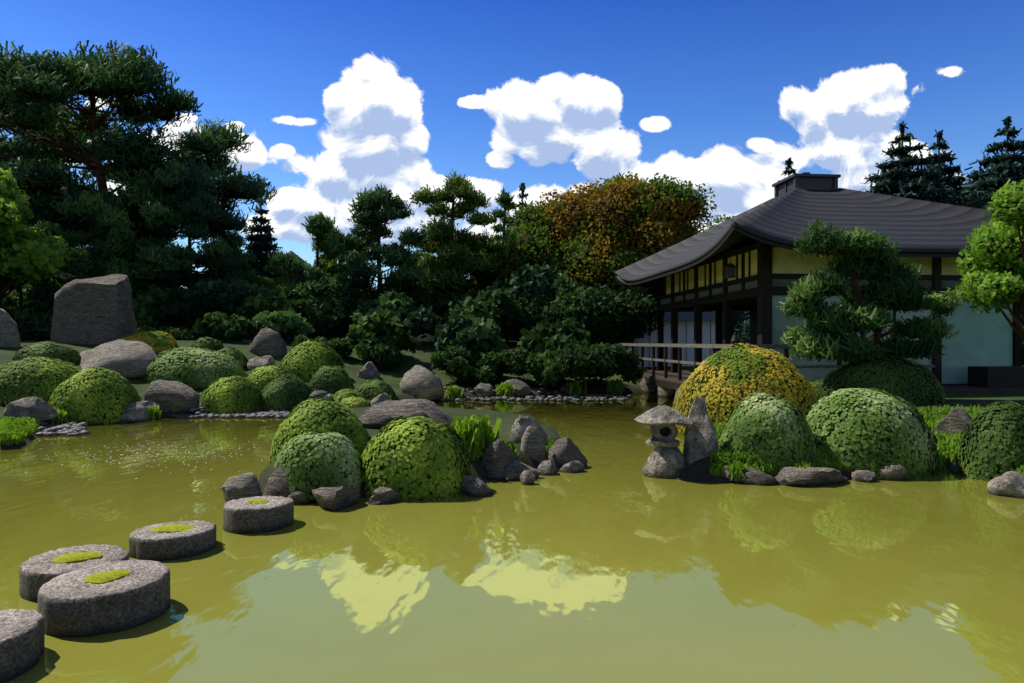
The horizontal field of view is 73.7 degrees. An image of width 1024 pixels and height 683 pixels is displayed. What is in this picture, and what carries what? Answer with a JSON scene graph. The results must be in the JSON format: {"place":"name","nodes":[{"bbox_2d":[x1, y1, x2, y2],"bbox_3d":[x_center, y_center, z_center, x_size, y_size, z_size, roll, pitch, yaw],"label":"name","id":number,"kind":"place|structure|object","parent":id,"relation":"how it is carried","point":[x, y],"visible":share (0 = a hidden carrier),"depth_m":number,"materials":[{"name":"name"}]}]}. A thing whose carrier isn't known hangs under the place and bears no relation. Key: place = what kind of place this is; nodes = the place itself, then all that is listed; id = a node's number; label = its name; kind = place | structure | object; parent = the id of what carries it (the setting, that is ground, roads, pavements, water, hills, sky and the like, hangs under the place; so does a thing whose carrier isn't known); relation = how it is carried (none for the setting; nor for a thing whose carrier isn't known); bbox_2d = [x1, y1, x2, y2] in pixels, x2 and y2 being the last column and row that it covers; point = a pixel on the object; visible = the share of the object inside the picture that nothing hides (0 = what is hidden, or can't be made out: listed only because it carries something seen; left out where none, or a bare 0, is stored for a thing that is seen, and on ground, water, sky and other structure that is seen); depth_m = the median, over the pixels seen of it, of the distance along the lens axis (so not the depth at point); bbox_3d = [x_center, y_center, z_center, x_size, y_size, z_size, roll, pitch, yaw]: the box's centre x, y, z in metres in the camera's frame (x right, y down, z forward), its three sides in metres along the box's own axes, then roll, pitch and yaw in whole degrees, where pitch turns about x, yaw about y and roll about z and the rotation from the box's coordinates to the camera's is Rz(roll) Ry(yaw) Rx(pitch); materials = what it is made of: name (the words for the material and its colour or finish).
{"place":"outdoors","nodes":[
{"label":"outdoors","id":0,"kind":"place"},
{"bbox_2d":[0,392,1023,682],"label":"pond water","id":1,"kind":"structure","parent":0,"point":[610,564],"depth_m":4.29,"materials":[{"name":"liquid"}]},
{"bbox_2d":[0,609,44,682],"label":"stepping stone","id":2,"kind":"object","parent":1,"relation":"in","point":[22,640],"visible":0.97,"depth_m":3.01,"materials":[{"name":"stone"}]},
{"bbox_2d":[34,420,90,435],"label":"pebble beach","id":3,"kind":"structure","parent":1,"relation":"on","point":[69,429],"depth_m":10.93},
{"bbox_2d":[19,544,128,600],"bbox_3d":[-2.603,1.613,4.078,0.543,0.681,0.560,0,0,0],"label":"stepping stone","id":4,"kind":"object","parent":1,"relation":"in","point":[36,572],"visible":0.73,"depth_m":3.98,"materials":[{"name":"stone"}]},
{"bbox_2d":[38,559,169,637],"bbox_3d":[-2.157,1.595,3.636,0.612,0.719,0.587,0,0,0],"label":"stepping stone","id":5,"kind":"object","parent":1,"relation":"in","point":[101,598],"visible":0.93,"depth_m":3.45,"materials":[{"name":"stone"}]},
{"bbox_2d":[129,520,215,560],"bbox_3d":[-2.371,1.623,4.781,0.564,0.661,0.546,0,0,0],"label":"stepping stone","id":6,"kind":"object","parent":1,"relation":"in","point":[168,541],"visible":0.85,"depth_m":4.59,"materials":[{"name":"stone"}]},
{"bbox_2d":[221,472,262,501],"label":"island rock","id":7,"kind":"object","parent":1,"relation":"on","point":[244,485],"visible":0.57,"depth_m":6.02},
{"bbox_2d":[223,496,293,533],"bbox_3d":[-2.008,1.602,5.399,0.524,0.704,0.515,0,0,0],"label":"stepping stone","id":8,"kind":"object","parent":1,"relation":"in","point":[256,514],"visible":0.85,"depth_m":5.21,"materials":[{"name":"stone"}]},
{"bbox_2d":[312,486,360,510],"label":"island rock","id":9,"kind":"object","parent":1,"relation":"on","point":[335,498],"visible":0.82,"depth_m":5.89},
{"bbox_2d":[368,486,400,504],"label":"island rock","id":10,"kind":"object","parent":1,"relation":"in","point":[381,495],"visible":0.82,"depth_m":6.11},
{"bbox_2d":[460,475,492,496],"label":"island rock","id":11,"kind":"object","parent":1,"relation":"in","point":[474,486],"visible":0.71,"depth_m":6.41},
{"bbox_2d":[482,439,515,480],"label":"island rock","id":12,"kind":"object","parent":1,"relation":"on","point":[498,456],"visible":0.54,"depth_m":7.17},
{"bbox_2d":[740,467,776,485],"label":"shore rock","id":13,"kind":"object","parent":1,"relation":"on","point":[753,476],"visible":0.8,"depth_m":6.91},
{"bbox_2d":[774,466,847,485],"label":"shore rock","id":14,"kind":"object","parent":1,"relation":"on","point":[800,476],"visible":0.8,"depth_m":6.86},
{"bbox_2d":[878,462,906,480],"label":"shore rock","id":15,"kind":"object","parent":1,"relation":"in","point":[894,471],"visible":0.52,"depth_m":7.12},
{"bbox_2d":[987,471,1023,498],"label":"shore rock","id":16,"kind":"object","parent":1,"relation":"on","point":[1009,484],"visible":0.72,"depth_m":6.38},
{"bbox_2d":[0,340,1023,497],"bbox_3d":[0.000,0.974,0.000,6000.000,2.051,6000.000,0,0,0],"label":"ground","id":17,"kind":"structure","parent":0,"point":[697,471],"depth_m":15.09,"materials":[{"name":"plant"}]},
{"bbox_2d":[0,309,20,346],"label":"rock","id":18,"kind":"object","parent":17,"relation":"on","point":[9,335],"visible":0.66,"depth_m":16.75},
{"bbox_2d":[0,416,43,445],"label":"lawn","id":19,"kind":"structure","parent":17,"relation":"on","point":[13,430],"depth_m":9.89,"materials":[{"name":"green plant"}]},
{"bbox_2d":[3,397,57,420],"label":"rock","id":20,"kind":"object","parent":17,"relation":"on","point":[36,408],"visible":0.8,"depth_m":11.28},
{"bbox_2d":[0,275,62,340],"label":"bush","id":21,"kind":"object","parent":17,"relation":"on","point":[31,314],"visible":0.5,"depth_m":23.90,"materials":[{"name":"green plant"}]},
{"bbox_2d":[0,167,71,299],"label":"tree","id":22,"kind":"object","parent":17,"relation":"on","point":[33,256],"visible":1,"depth_m":21.89,"materials":[{"name":"green plant"}]},
{"bbox_2d":[0,356,79,405],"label":"bush","id":23,"kind":"object","parent":17,"relation":"on","point":[43,378],"visible":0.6,"depth_m":12.52,"materials":[{"name":"green plant"}]},
{"bbox_2d":[12,341,80,364],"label":"bush","id":24,"kind":"object","parent":17,"relation":"on","point":[49,350],"visible":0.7,"depth_m":15.72,"materials":[{"name":"green plant"}]},
{"bbox_2d":[0,99,115,340],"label":"tree","id":25,"kind":"object","parent":17,"relation":"on","point":[63,114],"visible":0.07,"depth_m":36.80,"materials":[{"name":"green plant"}]},
{"bbox_2d":[22,191,153,296],"bbox_3d":[-15.894,-2.735,25.880,4.520,5.915,4.110,0,0,0],"label":"tree","id":26,"kind":"object","parent":17,"relation":"on","point":[98,257],"visible":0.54,"depth_m":25.28,"materials":[{"name":"green plant"}]},
{"bbox_2d":[51,274,136,344],"bbox_3d":[-11.183,-0.813,18.316,1.968,2.070,0.948,0,0,0],"label":"standing stone","id":27,"kind":"object","parent":17,"relation":"on","point":[97,310],"visible":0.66,"depth_m":17.89,"materials":[{"name":"stone"}]},
{"bbox_2d":[48,366,142,424],"bbox_3d":[-7.687,0.977,12.611,1.575,1.033,1.583,0,0,0],"label":"bush","id":28,"kind":"object","parent":17,"relation":"on","point":[94,396],"visible":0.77,"depth_m":12.09,"materials":[{"name":"green plant"}]},
{"bbox_2d":[79,339,156,377],"bbox_3d":[-9.474,0.392,16.186,1.626,0.899,2.240,0,0,-41],"label":"rock","id":29,"kind":"object","parent":17,"relation":"on","point":[129,359],"visible":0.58,"depth_m":15.72,"materials":[{"name":"stone"}]},
{"bbox_2d":[0,40,278,245],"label":"tall pine","id":30,"kind":"object","parent":17,"relation":"on","point":[141,167],"visible":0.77,"depth_m":27.89,"materials":[{"name":"green plant"}]},
{"bbox_2d":[117,401,161,422],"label":"rock","id":31,"kind":"object","parent":17,"relation":"on","point":[135,412],"visible":0.36,"depth_m":12.39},
{"bbox_2d":[121,331,177,351],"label":"bush","id":32,"kind":"object","parent":17,"relation":"on","point":[160,341],"visible":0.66,"depth_m":17.94,"materials":[{"name":"plant"}]},
{"bbox_2d":[130,222,180,290],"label":"garden tree","id":33,"kind":"object","parent":17,"relation":"on","point":[146,233],"visible":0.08,"depth_m":30.60,"materials":[{"name":"green plant"}]},
{"bbox_2d":[135,325,198,340],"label":"shade shrub","id":34,"kind":"object","parent":17,"relation":"on","point":[181,333],"visible":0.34,"depth_m":21.31,"materials":[{"name":"green plant"}]},
{"bbox_2d":[132,283,202,329],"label":"understorey","id":35,"kind":"object","parent":17,"relation":"on","point":[174,306],"visible":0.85,"depth_m":23.12,"materials":[{"name":"green plant"}]},
{"bbox_2d":[144,380,200,410],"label":"rock","id":36,"kind":"object","parent":17,"relation":"on","point":[176,395],"visible":0.74,"depth_m":13.05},
{"bbox_2d":[117,177,250,337],"bbox_3d":[-12.943,-3.149,26.955,4.940,6.760,4.690,0,0,-38],"label":"garden tree","id":37,"kind":"object","parent":17,"relation":"on","point":[172,264],"visible":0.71,"depth_m":26.52,"materials":[{"name":"green plant"}]},
{"bbox_2d":[142,347,246,389],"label":"bush","id":38,"kind":"object","parent":17,"relation":"on","point":[196,369],"visible":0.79,"depth_m":15.66,"materials":[{"name":"green plant"}]},
{"bbox_2d":[190,336,223,351],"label":"bush","id":39,"kind":"object","parent":17,"relation":"on","point":[207,342],"visible":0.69,"depth_m":18.64,"materials":[{"name":"green plant"}]},
{"bbox_2d":[192,311,251,341],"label":"understorey","id":40,"kind":"object","parent":17,"relation":"on","point":[218,325],"visible":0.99,"depth_m":20.44,"materials":[{"name":"green plant"}]},
{"bbox_2d":[160,393,289,417],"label":"pebble beach","id":41,"kind":"structure","parent":17,"relation":"on","point":[253,414],"depth_m":13.03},
{"bbox_2d":[202,230,257,282],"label":"garden tree","id":42,"kind":"object","parent":17,"relation":"on","point":[236,243],"visible":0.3,"depth_m":32.72,"materials":[{"name":"green plant"}]},
{"bbox_2d":[199,376,262,414],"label":"bush","id":43,"kind":"object","parent":17,"relation":"on","point":[232,395],"visible":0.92,"depth_m":13.49,"materials":[{"name":"green plant"}]},
{"bbox_2d":[189,278,274,340],"bbox_3d":[-10.742,-1.125,26.052,4.926,2.647,3.887,0,0,45],"label":"understorey","id":44,"kind":"object","parent":17,"relation":"on","point":[220,295],"visible":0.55,"depth_m":24.32,"materials":[{"name":"green plant"}]},
{"bbox_2d":[247,355,274,370],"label":"rock","id":45,"kind":"object","parent":17,"relation":"on","point":[262,361],"visible":0.51,"depth_m":17.49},
{"bbox_2d":[243,194,289,338],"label":"conifer tree","id":46,"kind":"object","parent":17,"relation":"on","point":[260,245],"visible":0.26,"depth_m":35.64,"materials":[{"name":"green plant"}]},
{"bbox_2d":[248,327,286,356],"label":"rock","id":47,"kind":"object","parent":17,"relation":"on","point":[268,341],"visible":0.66,"depth_m":18.96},
{"bbox_2d":[244,364,296,390],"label":"bush","id":48,"kind":"object","parent":17,"relation":"on","point":[260,378],"visible":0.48,"depth_m":16.01,"materials":[{"name":"green plant"}]},
{"bbox_2d":[249,247,299,290],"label":"garden tree","id":49,"kind":"object","parent":17,"relation":"on","point":[269,283],"visible":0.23,"depth_m":33.43,"materials":[{"name":"green plant"}]},
{"bbox_2d":[247,308,314,341],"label":"understorey","id":50,"kind":"object","parent":17,"relation":"on","point":[291,322],"visible":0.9,"depth_m":21.51,"materials":[{"name":"green plant"}]},
{"bbox_2d":[260,373,311,411],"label":"bush","id":51,"kind":"object","parent":17,"relation":"on","point":[290,392],"visible":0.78,"depth_m":13.99,"materials":[{"name":"green plant"}]},
{"bbox_2d":[264,464,314,501],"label":"island rock","id":52,"kind":"object","parent":17,"relation":"on","point":[277,484],"visible":0.23,"depth_m":6.17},
{"bbox_2d":[235,289,355,340],"bbox_3d":[-7.539,-0.874,24.139,4.152,2.173,2.716,0,0,19],"label":"understorey","id":53,"kind":"object","parent":17,"relation":"on","point":[324,315],"visible":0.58,"depth_m":23.47,"materials":[{"name":"green plant"}]},
{"bbox_2d":[279,340,344,381],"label":"bush","id":54,"kind":"object","parent":17,"relation":"on","point":[305,360],"visible":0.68,"depth_m":17.42,"materials":[{"name":"green plant"}]},
{"bbox_2d":[265,211,359,338],"bbox_3d":[-7.263,-2.303,24.839,3.217,5.023,3.249,0,0,-32],"label":"garden tree","id":55,"kind":"object","parent":17,"relation":"on","point":[320,227],"visible":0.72,"depth_m":24.51,"materials":[{"name":"green plant"}]},
{"bbox_2d":[274,429,362,500],"bbox_3d":[-1.821,1.141,6.498,0.869,0.589,0.829,0,0,0],"label":"island bush","id":56,"kind":"object","parent":17,"relation":"on","point":[313,460],"visible":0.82,"depth_m":6.24,"materials":[{"name":"green plant"}]},
{"bbox_2d":[269,397,371,463],"bbox_3d":[-2.007,0.984,7.227,1.124,0.777,1.060,0,0,0],"label":"island bush","id":57,"kind":"object","parent":17,"relation":"on","point":[309,415],"visible":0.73,"depth_m":6.96,"materials":[{"name":"green plant"}]},
{"bbox_2d":[291,334,352,358],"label":"shade shrub","id":58,"kind":"object","parent":17,"relation":"on","point":[341,346],"visible":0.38,"depth_m":20.26,"materials":[{"name":"green plant"}]},
{"bbox_2d":[308,364,354,392],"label":"bush","id":59,"kind":"object","parent":17,"relation":"on","point":[331,378],"visible":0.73,"depth_m":16.20,"materials":[{"name":"green plant"}]},
{"bbox_2d":[314,249,361,338],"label":"garden tree","id":60,"kind":"object","parent":17,"relation":"on","point":[332,268],"visible":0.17,"depth_m":31.41,"materials":[{"name":"green plant"}]},
{"bbox_2d":[325,280,388,340],"bbox_3d":[-6.389,-1.164,27.185,4.087,2.745,4.766,0,0,0],"label":"understorey","id":61,"kind":"object","parent":17,"relation":"on","point":[364,293],"visible":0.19,"depth_m":25.42,"materials":[{"name":"green plant"}]},
{"bbox_2d":[357,379,395,399],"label":"bush","id":62,"kind":"object","parent":17,"relation":"on","point":[370,389],"visible":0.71,"depth_m":15.63,"materials":[{"name":"green plant"}]},
{"bbox_2d":[354,341,404,368],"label":"shade shrub","id":63,"kind":"object","parent":17,"relation":"on","point":[382,356],"visible":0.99,"depth_m":19.66,"materials":[{"name":"green plant"}]},
{"bbox_2d":[335,182,428,295],"bbox_3d":[-4.967,-2.903,26.018,3.737,6.252,3.321,0,0,0],"label":"garden tree","id":64,"kind":"object","parent":17,"relation":"on","point":[370,216],"visible":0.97,"depth_m":25.45,"materials":[{"name":"green plant"}]},
{"bbox_2d":[345,309,419,353],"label":"understorey","id":65,"kind":"object","parent":17,"relation":"on","point":[379,327],"visible":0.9,"depth_m":20.38,"materials":[{"name":"green plant"}]},
{"bbox_2d":[31,250,749,345],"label":"hedge","id":66,"kind":"object","parent":17,"relation":"on","point":[737,316],"depth_m":48.19,"materials":[{"name":"green plant"}]},
{"bbox_2d":[349,288,442,338],"bbox_3d":[-3.999,-0.827,24.221,3.211,2.110,3.232,0,0,0],"label":"understorey","id":67,"kind":"object","parent":17,"relation":"on","point":[417,322],"visible":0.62,"depth_m":23.26,"materials":[{"name":"green plant"}]},
{"bbox_2d":[358,399,452,427],"bbox_3d":[-1.518,1.049,9.668,1.353,0.432,0.897,0,0,0],"label":"island rock","id":68,"kind":"object","parent":17,"relation":"on","point":[381,414],"visible":0.51,"depth_m":9.42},
{"bbox_2d":[360,416,472,501],"bbox_3d":[-0.951,1.119,6.664,1.064,0.793,1.008,0,0,-40],"label":"island bush","id":69,"kind":"object","parent":17,"relation":"on","point":[414,459],"visible":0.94,"depth_m":6.34,"materials":[{"name":"green plant"}]},
{"bbox_2d":[399,365,443,399],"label":"rock","id":70,"kind":"object","parent":17,"relation":"on","point":[419,382],"visible":0.82,"depth_m":16.55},
{"bbox_2d":[391,273,487,340],"bbox_3d":[-3.003,-1.303,27.913,5.069,3.060,4.005,0,0,0],"label":"understorey","id":71,"kind":"object","parent":17,"relation":"on","point":[439,300],"visible":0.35,"depth_m":26.54,"materials":[{"name":"green plant"}]},
{"bbox_2d":[430,344,478,385],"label":"shade shrub","id":72,"kind":"object","parent":17,"relation":"on","point":[458,361],"visible":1,"depth_m":18.26,"materials":[{"name":"green plant"}]},
{"bbox_2d":[407,169,508,292],"bbox_3d":[-2.194,-3.319,27.503,4.206,7.099,4.206,0,0,0],"label":"garden tree","id":73,"kind":"object","parent":17,"relation":"on","point":[450,246],"visible":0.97,"depth_m":26.86,"materials":[{"name":"green plant"}]},
{"bbox_2d":[433,309,509,352],"bbox_3d":[-1.278,0.137,19.991,1.983,2.246,2.167,0,0,42],"label":"understorey","id":74,"kind":"object","parent":17,"relation":"on","point":[469,330],"visible":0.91,"depth_m":19.55,"materials":[{"name":"green plant"}]},
{"bbox_2d":[450,414,501,460],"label":"island grass","id":75,"kind":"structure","parent":17,"relation":"on","point":[478,433],"depth_m":7.28,"materials":[{"name":"green plant"}]},
{"bbox_2d":[460,348,514,385],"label":"shade shrub","id":76,"kind":"object","parent":17,"relation":"on","point":[489,368],"visible":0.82,"depth_m":18.59,"materials":[{"name":"green plant"}]},
{"bbox_2d":[439,286,546,340],"bbox_3d":[-1.124,-0.898,24.971,4.266,2.377,4.525,0,0,37],"label":"understorey","id":77,"kind":"object","parent":17,"relation":"on","point":[502,308],"visible":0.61,"depth_m":23.64,"materials":[{"name":"green plant"}]},
{"bbox_2d":[472,187,519,340],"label":"garden tree","id":78,"kind":"object","parent":17,"relation":"on","point":[506,202],"visible":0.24,"depth_m":29.07,"materials":[{"name":"green plant"}]},
{"bbox_2d":[503,459,540,480],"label":"island rock","id":79,"kind":"object","parent":17,"relation":"on","point":[514,469],"visible":0.5,"depth_m":7.14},
{"bbox_2d":[509,415,547,444],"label":"island rock","id":80,"kind":"object","parent":17,"relation":"on","point":[521,424],"visible":0.41,"depth_m":8.01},
{"bbox_2d":[499,346,560,387],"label":"shade shrub","id":81,"kind":"object","parent":17,"relation":"on","point":[518,361],"visible":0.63,"depth_m":18.57,"materials":[{"name":"green plant"}]},
{"bbox_2d":[521,425,544,461],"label":"island rock","id":82,"kind":"object","parent":17,"relation":"on","point":[532,444],"visible":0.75,"depth_m":7.72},
{"bbox_2d":[484,263,593,305],"bbox_3d":[0.826,-1.399,27.099,5.035,3.247,4.868,0,0,0],"label":"understorey","id":83,"kind":"object","parent":17,"relation":"on","point":[544,279],"visible":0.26,"depth_m":25.20,"materials":[{"name":"green plant"}]},
{"bbox_2d":[517,317,591,354],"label":"understorey","id":84,"kind":"object","parent":17,"relation":"on","point":[542,336],"visible":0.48,"depth_m":19.68,"materials":[{"name":"green plant"}]},
{"bbox_2d":[547,437,587,468],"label":"island rock","id":85,"kind":"object","parent":17,"relation":"on","point":[562,451],"visible":0.62,"depth_m":7.81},
{"bbox_2d":[535,343,604,387],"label":"shade shrub","id":86,"kind":"object","parent":17,"relation":"on","point":[577,362],"visible":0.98,"depth_m":17.99,"materials":[{"name":"green plant"}]},
{"bbox_2d":[510,281,664,348],"bbox_3d":[2.586,-0.817,25.376,6.198,2.826,4.195,0,0,0],"label":"dark maple","id":87,"kind":"object","parent":17,"relation":"on","point":[607,314],"visible":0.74,"depth_m":24.29,"materials":[{"name":"plant"}]},
{"bbox_2d":[465,171,733,311],"bbox_3d":[4.296,-3.172,29.051,12.866,8.536,7.848,0,0,0],"label":"maple","id":88,"kind":"object","parent":17,"relation":"on","point":[601,234],"visible":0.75,"depth_m":26.84,"materials":[{"name":"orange plant"}]},
{"bbox_2d":[584,342,647,386],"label":"shade shrub","id":89,"kind":"object","parent":17,"relation":"on","point":[622,361],"visible":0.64,"depth_m":18.63,"materials":[{"name":"green plant"}]},
{"bbox_2d":[634,405,691,478],"bbox_3d":[1.648,1.193,7.407,0.648,0.998,0.576,0,0,0],"label":"stone lantern","id":90,"kind":"object","parent":17,"relation":"on","point":[666,459],"visible":0.88,"depth_m":7.29,"materials":[{"name":"stone"}]},
{"bbox_2d":[683,396,719,466],"bbox_3d":[2.078,1.103,7.473,0.420,1.002,0.286,0,0,0],"label":"shore rock","id":91,"kind":"object","parent":17,"relation":"on","point":[700,440],"visible":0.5,"depth_m":7.40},
{"bbox_2d":[672,343,818,434],"bbox_3d":[3.716,0.762,10.770,2.342,1.489,2.311,0,0,0],"label":"shrub","id":92,"kind":"object","parent":17,"relation":"on","point":[724,383],"visible":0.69,"depth_m":10.15,"materials":[{"name":"yellow plant"}]},
{"bbox_2d":[732,157,796,343],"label":"spruce","id":93,"kind":"object","parent":17,"relation":"on","point":[745,333],"visible":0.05,"depth_m":40.11,"materials":[{"name":"green plant"}]},
{"bbox_2d":[718,391,815,470],"bbox_3d":[2.832,0.990,7.603,1.070,0.860,1.008,0,0,0],"label":"shrub","id":94,"kind":"object","parent":17,"relation":"on","point":[768,427],"visible":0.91,"depth_m":7.28,"materials":[{"name":"green plant"}]},
{"bbox_2d":[610,172,1023,391],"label":"tea house","id":95,"kind":"structure","parent":17,"relation":"on","point":[745,261],"depth_m":15.29,"materials":[{"name":"beige paint"}]},
{"bbox_2d":[709,404,1023,476],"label":"lawn","id":96,"kind":"structure","parent":17,"relation":"on","point":[949,449],"depth_m":7.35,"materials":[{"name":"green plant"}]},
{"bbox_2d":[778,219,961,362],"bbox_3d":[6.262,-0.443,11.734,3.588,3.306,1.902,0,0,0],"label":"cloud pine","id":97,"kind":"object","parent":17,"relation":"on","point":[825,332],"visible":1,"depth_m":11.57,"materials":[{"name":"green plant"}]},
{"bbox_2d":[806,388,939,479],"bbox_3d":[4.044,1.020,7.826,1.525,0.986,1.414,0,0,0],"label":"shrub","id":98,"kind":"object","parent":17,"relation":"on","point":[857,428],"visible":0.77,"depth_m":7.37,"materials":[{"name":"green plant"}]},
{"bbox_2d":[817,354,945,404],"bbox_3d":[6.263,0.701,11.628,2.021,0.992,1.798,0,0,0],"label":"shrub","id":99,"kind":"object","parent":17,"relation":"on","point":[914,383],"visible":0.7,"depth_m":11.09,"materials":[{"name":"green plant"}]},
{"bbox_2d":[859,121,1023,356],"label":"spruce","id":100,"kind":"object","parent":17,"relation":"on","point":[900,178],"visible":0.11,"depth_m":33.20,"materials":[{"name":"green plant"}]},
{"bbox_2d":[916,129,972,205],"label":"spruce","id":101,"kind":"object","parent":17,"relation":"on","point":[941,159],"visible":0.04,"depth_m":35.46,"materials":[{"name":"green plant"}]},
{"bbox_2d":[935,407,972,435],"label":"shore rock","id":102,"kind":"object","parent":17,"relation":"on","point":[956,420],"visible":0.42,"depth_m":8.56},
{"bbox_2d":[954,179,1023,339],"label":"tree","id":103,"kind":"object","parent":17,"relation":"on","point":[991,269],"visible":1,"depth_m":8.76,"materials":[{"name":"green plant"}]},
{"bbox_2d":[956,116,1023,364],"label":"spruce","id":104,"kind":"object","parent":17,"relation":"on","point":[998,174],"visible":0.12,"depth_m":32.53,"materials":[{"name":"green plant"}]},
{"bbox_2d":[957,401,1023,481],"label":"shrub","id":105,"kind":"object","parent":17,"relation":"on","point":[991,444],"visible":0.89,"depth_m":7.12,"materials":[{"name":"green plant"}]},
{"bbox_2d":[0,0,1023,288],"label":"sky","id":106,"kind":"structure","parent":0,"point":[336,100],"materials":[{"name":"blue"}]},
{"bbox_2d":[439,383,632,400],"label":"shore gravel","id":107,"kind":"structure","parent":0,"point":[599,397],"depth_m":17.17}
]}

